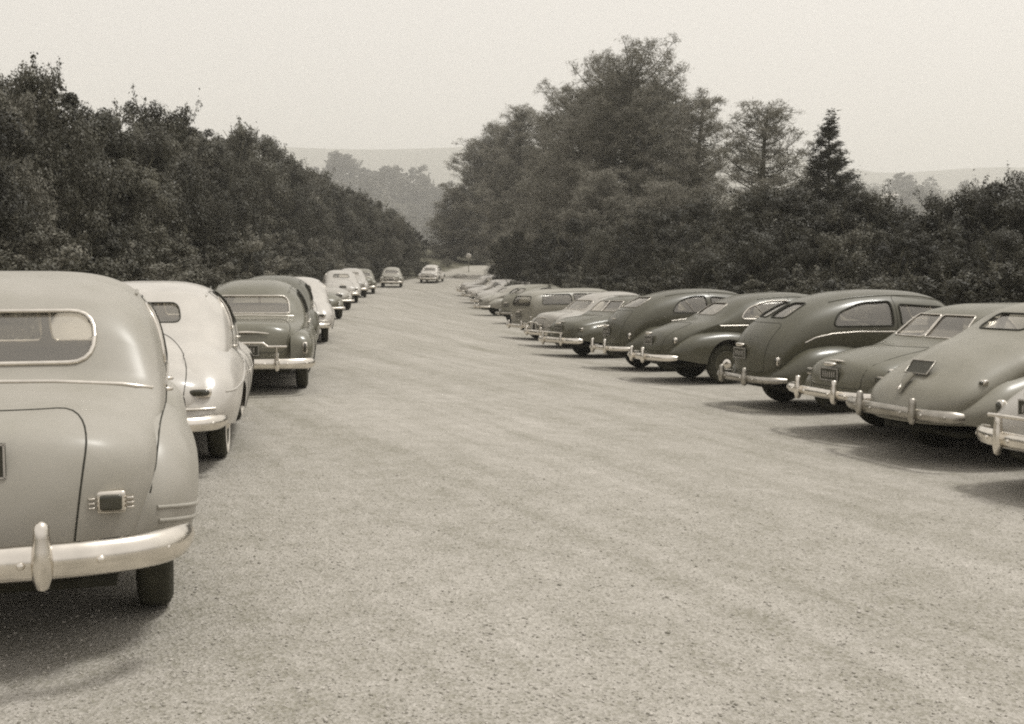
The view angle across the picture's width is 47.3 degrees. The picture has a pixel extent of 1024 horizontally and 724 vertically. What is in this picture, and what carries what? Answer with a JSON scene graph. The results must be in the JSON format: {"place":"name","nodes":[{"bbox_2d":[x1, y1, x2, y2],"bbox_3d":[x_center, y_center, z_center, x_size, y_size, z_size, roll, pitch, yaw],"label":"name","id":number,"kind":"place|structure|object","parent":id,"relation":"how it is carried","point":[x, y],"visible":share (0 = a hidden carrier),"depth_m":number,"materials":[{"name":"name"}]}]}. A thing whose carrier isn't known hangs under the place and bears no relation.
{"place":"outdoors","nodes":[
{"label":"outdoors","id":0,"kind":"place"},
{"bbox_2d":[0,143,1023,723],"bbox_3d":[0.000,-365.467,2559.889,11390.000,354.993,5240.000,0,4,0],"label":"ground","id":1,"kind":"structure","parent":0,"point":[434,367],"depth_m":7.40,"materials":[{"name":"grey gravel"}]},
{"bbox_2d":[0,313,39,339],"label":"bush","id":2,"kind":"object","parent":1,"relation":"on","point":[8,319],"visible":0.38,"depth_m":14.57,"materials":[{"name":"grey plant"}]},
{"bbox_2d":[0,104,41,337],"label":"oak tree","id":3,"kind":"object","parent":1,"relation":"on","point":[10,203],"visible":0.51,"depth_m":20.38,"materials":[{"name":"grey plant"}]},
{"bbox_2d":[0,70,72,261],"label":"oak tree","id":4,"kind":"object","parent":1,"relation":"on","point":[43,222],"visible":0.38,"depth_m":24.23,"materials":[{"name":"grey plant"}]},
{"bbox_2d":[0,249,78,339],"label":"bush","id":5,"kind":"object","parent":1,"relation":"on","point":[6,260],"visible":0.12,"depth_m":17.14,"materials":[{"name":"grey plant"}]},
{"bbox_2d":[0,212,89,338],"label":"bush","id":6,"kind":"object","parent":1,"relation":"on","point":[33,251],"visible":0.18,"depth_m":19.89,"materials":[{"name":"black plant"}]},
{"bbox_2d":[0,52,132,271],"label":"oak tree","id":7,"kind":"object","parent":1,"relation":"on","point":[63,163],"visible":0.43,"depth_m":27.55,"materials":[{"name":"grey plant"}]},
{"bbox_2d":[1,56,146,270],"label":"oak tree","id":8,"kind":"object","parent":1,"relation":"on","point":[118,211],"visible":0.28,"depth_m":32.62,"materials":[{"name":"grey plant"}]},
{"bbox_2d":[19,231,137,338],"bbox_3d":[-8.332,-0.956,21.426,3.314,2.842,3.660,1,4,10],"label":"bush","id":9,"kind":"object","parent":1,"relation":"on","point":[100,268],"visible":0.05,"depth_m":21.32,"materials":[{"name":"grey plant"}]},
{"bbox_2d":[0,271,199,605],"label":"sedan","id":10,"kind":"object","parent":1,"relation":"on","point":[99,475],"visible":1,"depth_m":5.25,"materials":[{"name":"grey metal"}]},
{"bbox_2d":[48,223,157,312],"bbox_3d":[-9.097,-1.412,25.155,2.956,3.229,3.224,4,6,40],"label":"bush","id":11,"kind":"object","parent":1,"relation":"on","point":[112,246],"visible":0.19,"depth_m":25.07,"materials":[{"name":"black plant"}]},
{"bbox_2d":[49,113,178,280],"bbox_3d":[-11.955,-3.918,33.739,3.996,6.477,4.031,2,5,28],"label":"oak tree","id":12,"kind":"object","parent":1,"relation":"on","point":[146,185],"visible":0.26,"depth_m":33.45,"materials":[{"name":"grey plant"}]},
{"bbox_2d":[80,242,190,313],"bbox_3d":[-8.957,-1.399,27.381,3.715,2.885,3.364,-4,6,-42],"label":"bush","id":13,"kind":"object","parent":1,"relation":"on","point":[164,270],"visible":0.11,"depth_m":27.26,"materials":[{"name":"grey plant"}]},
{"bbox_2d":[85,98,200,261],"bbox_3d":[-12.775,-5.027,38.851,4.735,7.741,5.077,-2,5,-25],"label":"oak tree","id":14,"kind":"object","parent":1,"relation":"on","point":[149,153],"visible":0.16,"depth_m":38.73,"materials":[{"name":"grey plant"}]},
{"bbox_2d":[51,281,253,457],"bbox_3d":[-3.704,-0.018,12.054,1.973,1.630,5.586,-1,4,-10],"label":"sedan","id":15,"kind":"object","parent":1,"relation":"on","point":[211,360],"visible":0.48,"depth_m":10.62,"materials":[{"name":"white metal"}]},
{"bbox_2d":[100,227,215,313],"bbox_3d":[-9.718,-2.021,32.185,3.433,3.438,3.148,-3,5,-33],"label":"bush","id":16,"kind":"object","parent":1,"relation":"on","point":[183,250],"visible":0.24,"depth_m":32.04,"materials":[{"name":"grey plant"}]},
{"bbox_2d":[100,85,222,273],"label":"oak tree","id":17,"kind":"object","parent":1,"relation":"on","point":[202,222],"visible":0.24,"depth_m":41.37,"materials":[{"name":"grey plant"}]},
{"bbox_2d":[136,134,227,262],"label":"oak tree","id":18,"kind":"object","parent":1,"relation":"on","point":[194,153],"visible":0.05,"depth_m":46.13,"materials":[{"name":"grey plant"}]},
{"bbox_2d":[134,103,238,249],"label":"oak tree","id":19,"kind":"object","parent":1,"relation":"on","point":[217,167],"visible":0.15,"depth_m":58.25,"materials":[{"name":"grey plant"}]},
{"bbox_2d":[145,238,241,311],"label":"bush","id":20,"kind":"object","parent":1,"relation":"on","point":[215,278],"visible":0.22,"depth_m":35.59,"materials":[{"name":"grey plant"}]},
{"bbox_2d":[180,220,254,302],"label":"bush","id":21,"kind":"object","parent":1,"relation":"on","point":[223,243],"visible":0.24,"depth_m":42.11,"materials":[{"name":"grey plant"}]},
{"bbox_2d":[185,135,272,261],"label":"oak tree","id":22,"kind":"object","parent":1,"relation":"on","point":[241,201],"visible":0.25,"depth_m":57.44,"materials":[{"name":"grey plant"}]},
{"bbox_2d":[208,236,278,286],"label":"bush","id":23,"kind":"object","parent":1,"relation":"on","point":[250,258],"visible":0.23,"depth_m":46.23,"materials":[{"name":"grey plant"}]},
{"bbox_2d":[196,117,299,255],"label":"oak tree","id":24,"kind":"object","parent":1,"relation":"on","point":[237,142],"visible":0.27,"depth_m":66.31,"materials":[{"name":"grey plant"}]},
{"bbox_2d":[228,223,290,278],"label":"bush","id":25,"kind":"object","parent":1,"relation":"on","point":[256,243],"visible":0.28,"depth_m":52.96,"materials":[{"name":"grey plant"}]},
{"bbox_2d":[221,134,301,269],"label":"oak tree","id":26,"kind":"object","parent":1,"relation":"on","point":[286,237],"visible":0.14,"depth_m":70.50,"materials":[{"name":"grey plant"}]},
{"bbox_2d":[213,279,316,387],"bbox_3d":[-4.085,-0.515,18.737,1.888,1.620,5.542,0,4,-9],"label":"sedan","id":27,"kind":"object","parent":1,"relation":"on","point":[278,337],"visible":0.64,"depth_m":16.89,"materials":[{"name":"grey metal"}]},
{"bbox_2d":[231,275,319,339],"bbox_3d":[-5.106,-1.018,25.202,1.940,1.690,5.486,-1,4,-8],"label":"sedan","id":28,"kind":"object","parent":1,"relation":"on","point":[303,287],"visible":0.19,"depth_m":23.93,"materials":[{"name":"grey metal"}]},
{"bbox_2d":[236,121,335,260],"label":"oak tree","id":29,"kind":"object","parent":1,"relation":"on","point":[268,144],"visible":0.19,"depth_m":82.62,"materials":[{"name":"grey plant"}]},
{"bbox_2d":[260,231,315,285],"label":"bush","id":30,"kind":"object","parent":1,"relation":"on","point":[294,246],"visible":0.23,"depth_m":66.66,"materials":[{"name":"grey plant"}]},
{"bbox_2d":[259,147,317,263],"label":"oak tree","id":31,"kind":"object","parent":1,"relation":"on","point":[301,177],"visible":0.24,"depth_m":81.41,"materials":[{"name":"grey plant"}]},
{"bbox_2d":[279,157,346,269],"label":"oak tree","id":32,"kind":"object","parent":1,"relation":"on","point":[314,188],"visible":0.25,"depth_m":91.92,"materials":[{"name":"grey plant"}]},
{"bbox_2d":[296,277,334,341],"bbox_3d":[-5.711,-1.436,30.964,1.972,1.630,5.586,-1,5,-9],"label":"sedan","id":33,"kind":"object","parent":1,"relation":"on","point":[323,309],"visible":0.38,"depth_m":29.46,"materials":[{"name":"white metal"}]},
{"bbox_2d":[299,159,345,262],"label":"oak tree","id":34,"kind":"object","parent":1,"relation":"on","point":[334,234],"visible":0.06,"depth_m":97.09,"materials":[{"name":"grey plant"}]},
{"bbox_2d":[306,173,357,262],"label":"oak tree","id":35,"kind":"object","parent":1,"relation":"on","point":[340,218],"visible":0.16,"depth_m":99.39,"materials":[{"name":"grey plant"}]},
{"bbox_2d":[322,270,360,301],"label":"sedan","id":36,"kind":"object","parent":1,"relation":"on","point":[350,284],"visible":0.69,"depth_m":58.97,"materials":[{"name":"white metal"}]},
{"bbox_2d":[325,181,375,269],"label":"oak tree","id":37,"kind":"object","parent":1,"relation":"on","point":[355,248],"visible":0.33,"depth_m":105.21,"materials":[{"name":"grey plant"}]},
{"bbox_2d":[338,183,382,260],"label":"oak tree","id":38,"kind":"object","parent":1,"relation":"on","point":[367,240],"visible":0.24,"depth_m":107.59,"materials":[{"name":"grey plant"}]},
{"bbox_2d":[348,188,386,271],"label":"oak tree","id":39,"kind":"object","parent":1,"relation":"on","point":[377,217],"visible":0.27,"depth_m":109.54,"materials":[{"name":"grey plant"}]},
{"bbox_2d":[371,196,406,272],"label":"oak tree","id":40,"kind":"object","parent":1,"relation":"on","point":[392,245],"visible":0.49,"depth_m":114.99,"materials":[{"name":"grey plant"}]},
{"bbox_2d":[425,186,483,260],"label":"pine tree","id":41,"kind":"object","parent":1,"relation":"on","point":[446,252],"visible":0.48,"depth_m":149.93,"materials":[{"name":"grey plant"}]},
{"bbox_2d":[422,136,510,263],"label":"pine tree","id":42,"kind":"object","parent":1,"relation":"on","point":[466,221],"visible":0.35,"depth_m":147.10,"materials":[{"name":"grey plant"}]},
{"bbox_2d":[453,120,526,263],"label":"pine tree","id":43,"kind":"object","parent":1,"relation":"on","point":[490,131],"visible":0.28,"depth_m":145.07,"materials":[{"name":"grey plant"}]},
{"bbox_2d":[473,284,529,314],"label":"sedan","id":44,"kind":"object","parent":1,"relation":"on","point":[491,303],"visible":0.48,"depth_m":60.09,"materials":[{"name":"beige metal"}]},
{"bbox_2d":[482,227,530,284],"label":"oak tree","id":45,"kind":"object","parent":1,"relation":"on","point":[502,267],"visible":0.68,"depth_m":83.12,"materials":[{"name":"grey plant"}]},
{"bbox_2d":[470,103,544,273],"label":"pine tree","id":46,"kind":"object","parent":1,"relation":"on","point":[517,124],"visible":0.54,"depth_m":118.69,"materials":[{"name":"grey plant"}]},
{"bbox_2d":[486,150,566,277],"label":"pine tree","id":47,"kind":"object","parent":1,"relation":"on","point":[522,225],"visible":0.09,"depth_m":103.18,"materials":[{"name":"grey plant"}]},
{"bbox_2d":[495,284,566,322],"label":"sedan","id":48,"kind":"object","parent":1,"relation":"on","point":[506,304],"visible":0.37,"depth_m":50.36,"materials":[{"name":"grey metal"}]},
{"bbox_2d":[500,114,563,234],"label":"pine tree","id":49,"kind":"object","parent":1,"relation":"on","point":[520,160],"visible":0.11,"depth_m":116.20,"materials":[{"name":"grey plant"}]},
{"bbox_2d":[506,288,607,337],"bbox_3d":[2.426,-1.618,38.893,5.468,1.680,1.940,-2,5,-30],"label":"station wagon","id":50,"kind":"object","parent":1,"relation":"on","point":[521,313],"visible":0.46,"depth_m":37.65,"materials":[{"name":"grey metal"}]},
{"bbox_2d":[511,77,609,253],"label":"pine tree","id":51,"kind":"object","parent":1,"relation":"on","point":[547,126],"visible":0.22,"depth_m":90.41,"materials":[{"name":"grey plant"}]},
{"bbox_2d":[504,213,625,291],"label":"bush","id":52,"kind":"object","parent":1,"relation":"on","point":[574,227],"visible":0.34,"depth_m":65.35,"materials":[{"name":"grey plant"}]},
{"bbox_2d":[509,82,632,257],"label":"pine tree","id":53,"kind":"object","parent":1,"relation":"on","point":[546,199],"visible":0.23,"depth_m":82.85,"materials":[{"name":"grey plant"}]},
{"bbox_2d":[523,291,639,345],"bbox_3d":[3.022,-1.292,34.836,5.542,1.620,1.888,-2,5,-28],"label":"sedan","id":54,"kind":"object","parent":1,"relation":"on","point":[541,322],"visible":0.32,"depth_m":33.84,"materials":[{"name":"beige metal"}]},
{"bbox_2d":[545,164,642,275],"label":"pine tree","id":55,"kind":"object","parent":1,"relation":"on","point":[593,196],"visible":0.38,"depth_m":68.58,"materials":[{"name":"grey plant"}]},
{"bbox_2d":[565,267,627,301],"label":"bush","id":56,"kind":"object","parent":1,"relation":"on","point":[601,278],"visible":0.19,"depth_m":43.93,"materials":[{"name":"grey plant"}]},
{"bbox_2d":[574,213,640,288],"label":"bush","id":57,"kind":"object","parent":1,"relation":"on","point":[603,238],"visible":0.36,"depth_m":59.29,"materials":[{"name":"grey plant"}]},
{"bbox_2d":[554,45,668,255],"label":"pine tree","id":58,"kind":"object","parent":1,"relation":"on","point":[601,159],"visible":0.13,"depth_m":77.95,"materials":[{"name":"grey plant"}]},
{"bbox_2d":[538,296,687,357],"bbox_3d":[3.370,-0.960,30.699,5.697,1.560,1.946,-2,4,-32],"label":"coupe","id":59,"kind":"object","parent":1,"relation":"on","point":[577,333],"visible":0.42,"depth_m":29.25,"materials":[{"name":"grey metal"}]},
{"bbox_2d":[592,268,659,295],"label":"bush","id":60,"kind":"object","parent":1,"relation":"on","point":[635,286],"visible":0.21,"depth_m":38.57,"materials":[{"name":"grey plant"}]},
{"bbox_2d":[538,33,722,260],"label":"pine tree","id":61,"kind":"object","parent":1,"relation":"on","point":[632,110],"visible":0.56,"depth_m":73.86,"materials":[{"name":"grey plant"}]},
{"bbox_2d":[605,205,674,287],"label":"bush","id":62,"kind":"object","parent":1,"relation":"on","point":[616,253],"visible":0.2,"depth_m":53.22,"materials":[{"name":"grey plant"}]},
{"bbox_2d":[585,79,722,233],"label":"pine tree","id":63,"kind":"object","parent":1,"relation":"on","point":[675,95],"visible":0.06,"depth_m":77.17,"materials":[{"name":"grey plant"}]},
{"bbox_2d":[600,179,709,267],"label":"pine tree","id":64,"kind":"object","parent":1,"relation":"on","point":[662,199],"visible":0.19,"depth_m":61.10,"materials":[{"name":"grey plant"}]},
{"bbox_2d":[622,238,690,295],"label":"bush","id":65,"kind":"object","parent":1,"relation":"on","point":[661,250],"visible":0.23,"depth_m":39.77,"materials":[{"name":"grey plant"}]},
{"bbox_2d":[607,198,731,290],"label":"oak tree","id":66,"kind":"object","parent":1,"relation":"on","point":[673,215],"visible":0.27,"depth_m":49.41,"materials":[{"name":"grey plant"}]},
{"bbox_2d":[639,266,699,309],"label":"bush","id":67,"kind":"object","parent":1,"relation":"on","point":[670,284],"visible":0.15,"depth_m":34.96,"materials":[{"name":"grey plant"}]},
{"bbox_2d":[590,289,760,370],"bbox_3d":[4.303,-0.720,25.087,5.404,1.700,1.960,-1,3,-19],"label":"sedan","id":68,"kind":"object","parent":1,"relation":"on","point":[629,324],"visible":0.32,"depth_m":24.03,"materials":[{"name":"grey metal"}]},
{"bbox_2d":[329,174,1023,257],"bbox_3d":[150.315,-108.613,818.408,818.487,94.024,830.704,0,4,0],"label":"woods","id":69,"kind":"object","parent":1,"relation":"on","point":[403,207],"visible":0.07,"depth_m":968.91,"materials":[{"name":"plant"}]},
{"bbox_2d":[632,85,738,240],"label":"pine tree","id":70,"kind":"object","parent":1,"relation":"on","point":[704,106],"visible":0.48,"depth_m":70.66,"materials":[{"name":"grey plant"}]},
{"bbox_2d":[657,231,734,310],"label":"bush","id":71,"kind":"object","parent":1,"relation":"on","point":[695,246],"visible":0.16,"depth_m":35.63,"materials":[{"name":"grey plant"}]},
{"bbox_2d":[664,192,745,263],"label":"oak tree","id":72,"kind":"object","parent":1,"relation":"on","point":[705,218],"visible":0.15,"depth_m":46.16,"materials":[{"name":"grey plant"}]},
{"bbox_2d":[680,270,768,311],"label":"bush","id":73,"kind":"object","parent":1,"relation":"on","point":[701,304],"visible":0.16,"depth_m":31.38,"materials":[{"name":"grey plant"}]},
{"bbox_2d":[676,225,785,310],"bbox_3d":[6.854,-2.075,34.235,5.093,3.899,4.699,-2,5,-25],"label":"bush","id":74,"kind":"object","parent":1,"relation":"on","point":[696,272],"visible":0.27,"depth_m":32.92,"materials":[{"name":"grey plant"}]},
{"bbox_2d":[699,183,777,284],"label":"oak tree","id":75,"kind":"object","parent":1,"relation":"on","point":[729,223],"visible":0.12,"depth_m":43.43,"materials":[{"name":"grey plant"}]},
{"bbox_2d":[627,292,852,383],"bbox_3d":[4.882,-0.492,21.706,5.590,1.610,1.898,-1,4,-16],"label":"coupe","id":76,"kind":"object","parent":1,"relation":"on","point":[698,342],"visible":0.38,"depth_m":20.65,"materials":[{"name":"grey metal"}]},
{"bbox_2d":[690,98,824,235],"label":"pine tree","id":77,"kind":"object","parent":1,"relation":"on","point":[764,129],"visible":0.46,"depth_m":60.78,"materials":[{"name":"grey plant"}]},
{"bbox_2d":[724,221,816,304],"bbox_3d":[7.692,-2.021,32.944,2.953,3.873,2.928,-1,4,-16],"label":"bush","id":78,"kind":"object","parent":1,"relation":"on","point":[768,251],"visible":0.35,"depth_m":32.54,"materials":[{"name":"grey plant"}]},
{"bbox_2d":[710,178,831,281],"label":"oak tree","id":79,"kind":"object","parent":1,"relation":"on","point":[752,201],"visible":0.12,"depth_m":41.35,"materials":[{"name":"grey plant"}]},
{"bbox_2d":[741,267,815,311],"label":"bush","id":80,"kind":"object","parent":1,"relation":"on","point":[752,286],"visible":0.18,"depth_m":29.95,"materials":[{"name":"grey plant"}]},
{"bbox_2d":[749,264,871,314],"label":"bush","id":81,"kind":"object","parent":1,"relation":"on","point":[799,280],"visible":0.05,"depth_m":27.87,"materials":[{"name":"grey plant"}]},
{"bbox_2d":[752,182,886,266],"bbox_3d":[10.018,-3.277,39.883,5.241,5.622,5.196,0,4,-4],"label":"oak tree","id":82,"kind":"object","parent":1,"relation":"on","point":[783,201],"visible":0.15,"depth_m":39.03,"materials":[{"name":"grey plant"}]},
{"bbox_2d":[785,228,856,292],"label":"bush","id":83,"kind":"object","parent":1,"relation":"on","point":[796,258],"visible":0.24,"depth_m":30.61,"materials":[{"name":"grey plant"}]},
{"bbox_2d":[780,108,868,223],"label":"conifer","id":84,"kind":"object","parent":1,"relation":"on","point":[829,168],"visible":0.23,"depth_m":54.03,"materials":[{"name":"black plant"}]},
{"bbox_2d":[717,289,967,412],"bbox_3d":[5.652,-0.231,17.385,5.356,1.700,1.960,-1,5,-17],"label":"sedan","id":85,"kind":"object","parent":1,"relation":"on","point":[776,352],"visible":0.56,"depth_m":16.39,"materials":[{"name":"grey metal"}]},
{"bbox_2d":[800,177,892,267],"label":"oak tree","id":86,"kind":"object","parent":1,"relation":"on","point":[851,194],"visible":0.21,"depth_m":38.29,"materials":[{"name":"grey plant"}]},
{"bbox_2d":[804,266,893,319],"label":"bush","id":87,"kind":"object","parent":1,"relation":"on","point":[831,284],"visible":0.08,"depth_m":26.23,"materials":[{"name":"grey plant"}]},
{"bbox_2d":[806,221,917,307],"bbox_3d":[9.161,-1.703,29.703,4.199,3.773,4.551,0,4,4],"label":"bush","id":88,"kind":"object","parent":1,"relation":"on","point":[860,264],"visible":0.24,"depth_m":29.60,"materials":[{"name":"grey plant"}]},
{"bbox_2d":[798,179,929,282],"bbox_3d":[11.286,-3.046,37.868,5.338,5.670,4.926,3,5,35],"label":"oak tree","id":89,"kind":"object","parent":1,"relation":"on","point":[868,199],"visible":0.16,"depth_m":37.64,"materials":[{"name":"grey plant"}]},
{"bbox_2d":[835,260,951,319],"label":"bush","id":90,"kind":"object","parent":1,"relation":"on","point":[857,312],"visible":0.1,"depth_m":24.82,"materials":[{"name":"grey plant"}]},
{"bbox_2d":[846,197,943,283],"bbox_3d":[12.399,-2.734,36.985,4.331,4.953,4.368,0,4,5],"label":"oak tree","id":91,"kind":"object","parent":1,"relation":"on","point":[885,220],"visible":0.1,"depth_m":36.52,"materials":[{"name":"grey plant"}]},
{"bbox_2d":[786,303,1023,440],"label":"coupe","id":92,"kind":"object","parent":1,"relation":"on","point":[842,376],"visible":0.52,"depth_m":13.88,"materials":[{"name":"grey metal"}]},
{"bbox_2d":[857,229,952,317],"bbox_3d":[9.756,-1.569,28.906,3.115,3.453,3.142,1,4,16],"label":"oak tree","id":93,"kind":"object","parent":1,"relation":"on","point":[922,249],"visible":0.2,"depth_m":28.54,"materials":[{"name":"grey plant"}]},
{"bbox_2d":[874,187,986,271],"bbox_3d":[12.816,-2.660,35.340,3.874,5.043,4.154,3,5,38],"label":"oak tree","id":94,"kind":"object","parent":1,"relation":"on","point":[916,226],"visible":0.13,"depth_m":34.81,"materials":[{"name":"grey plant"}]},
{"bbox_2d":[845,303,1023,463],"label":"coupe","id":95,"kind":"object","parent":1,"relation":"on","point":[959,386],"visible":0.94,"depth_m":11.86,"materials":[{"name":"grey metal"}]},
{"bbox_2d":[882,262,996,323],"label":"bush","id":96,"kind":"object","parent":1,"relation":"on","point":[913,279],"visible":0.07,"depth_m":23.71,"materials":[{"name":"grey plant"}]},
{"bbox_2d":[913,227,999,317],"bbox_3d":[10.728,-1.530,27.865,2.251,3.502,2.099,4,6,45],"label":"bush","id":97,"kind":"object","parent":1,"relation":"on","point":[959,245],"visible":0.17,"depth_m":27.76,"materials":[{"name":"grey plant"}]},
{"bbox_2d":[893,253,1023,327],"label":"bush","id":98,"kind":"object","parent":1,"relation":"on","point":[958,292],"visible":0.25,"depth_m":22.11,"materials":[{"name":"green plant"}]},
{"bbox_2d":[912,180,1020,275],"bbox_3d":[13.373,-2.571,33.576,4.740,5.371,5.137,2,5,21],"label":"oak tree","id":99,"kind":"object","parent":1,"relation":"on","point":[938,204],"visible":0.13,"depth_m":33.64,"materials":[{"name":"grey plant"}]},
{"bbox_2d":[919,160,1023,275],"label":"oak tree","id":100,"kind":"object","parent":1,"relation":"on","point":[1013,205],"visible":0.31,"depth_m":31.18,"materials":[{"name":"grey plant"}]},
{"bbox_2d":[927,218,1023,304],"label":"bush","id":101,"kind":"object","parent":1,"relation":"on","point":[1004,238],"visible":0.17,"depth_m":26.62,"materials":[{"name":"grey plant"}]},
{"bbox_2d":[952,247,1023,327],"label":"bush","id":102,"kind":"object","parent":1,"relation":"on","point":[1005,270],"visible":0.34,"depth_m":21.75,"materials":[{"name":"grey plant"}]},
{"bbox_2d":[975,389,1023,458],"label":"coupe","id":103,"kind":"object","parent":1,"relation":"on","point":[1006,431],"visible":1,"depth_m":10.07,"materials":[{"name":"grey metal"}]},
{"bbox_2d":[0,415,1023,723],"bbox_3d":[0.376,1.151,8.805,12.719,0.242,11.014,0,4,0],"label":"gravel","id":104,"kind":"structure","parent":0,"point":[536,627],"depth_m":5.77,"materials":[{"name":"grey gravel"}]},
{"bbox_2d":[0,0,1023,172],"label":"sky","id":105,"kind":"structure","parent":0,"point":[915,85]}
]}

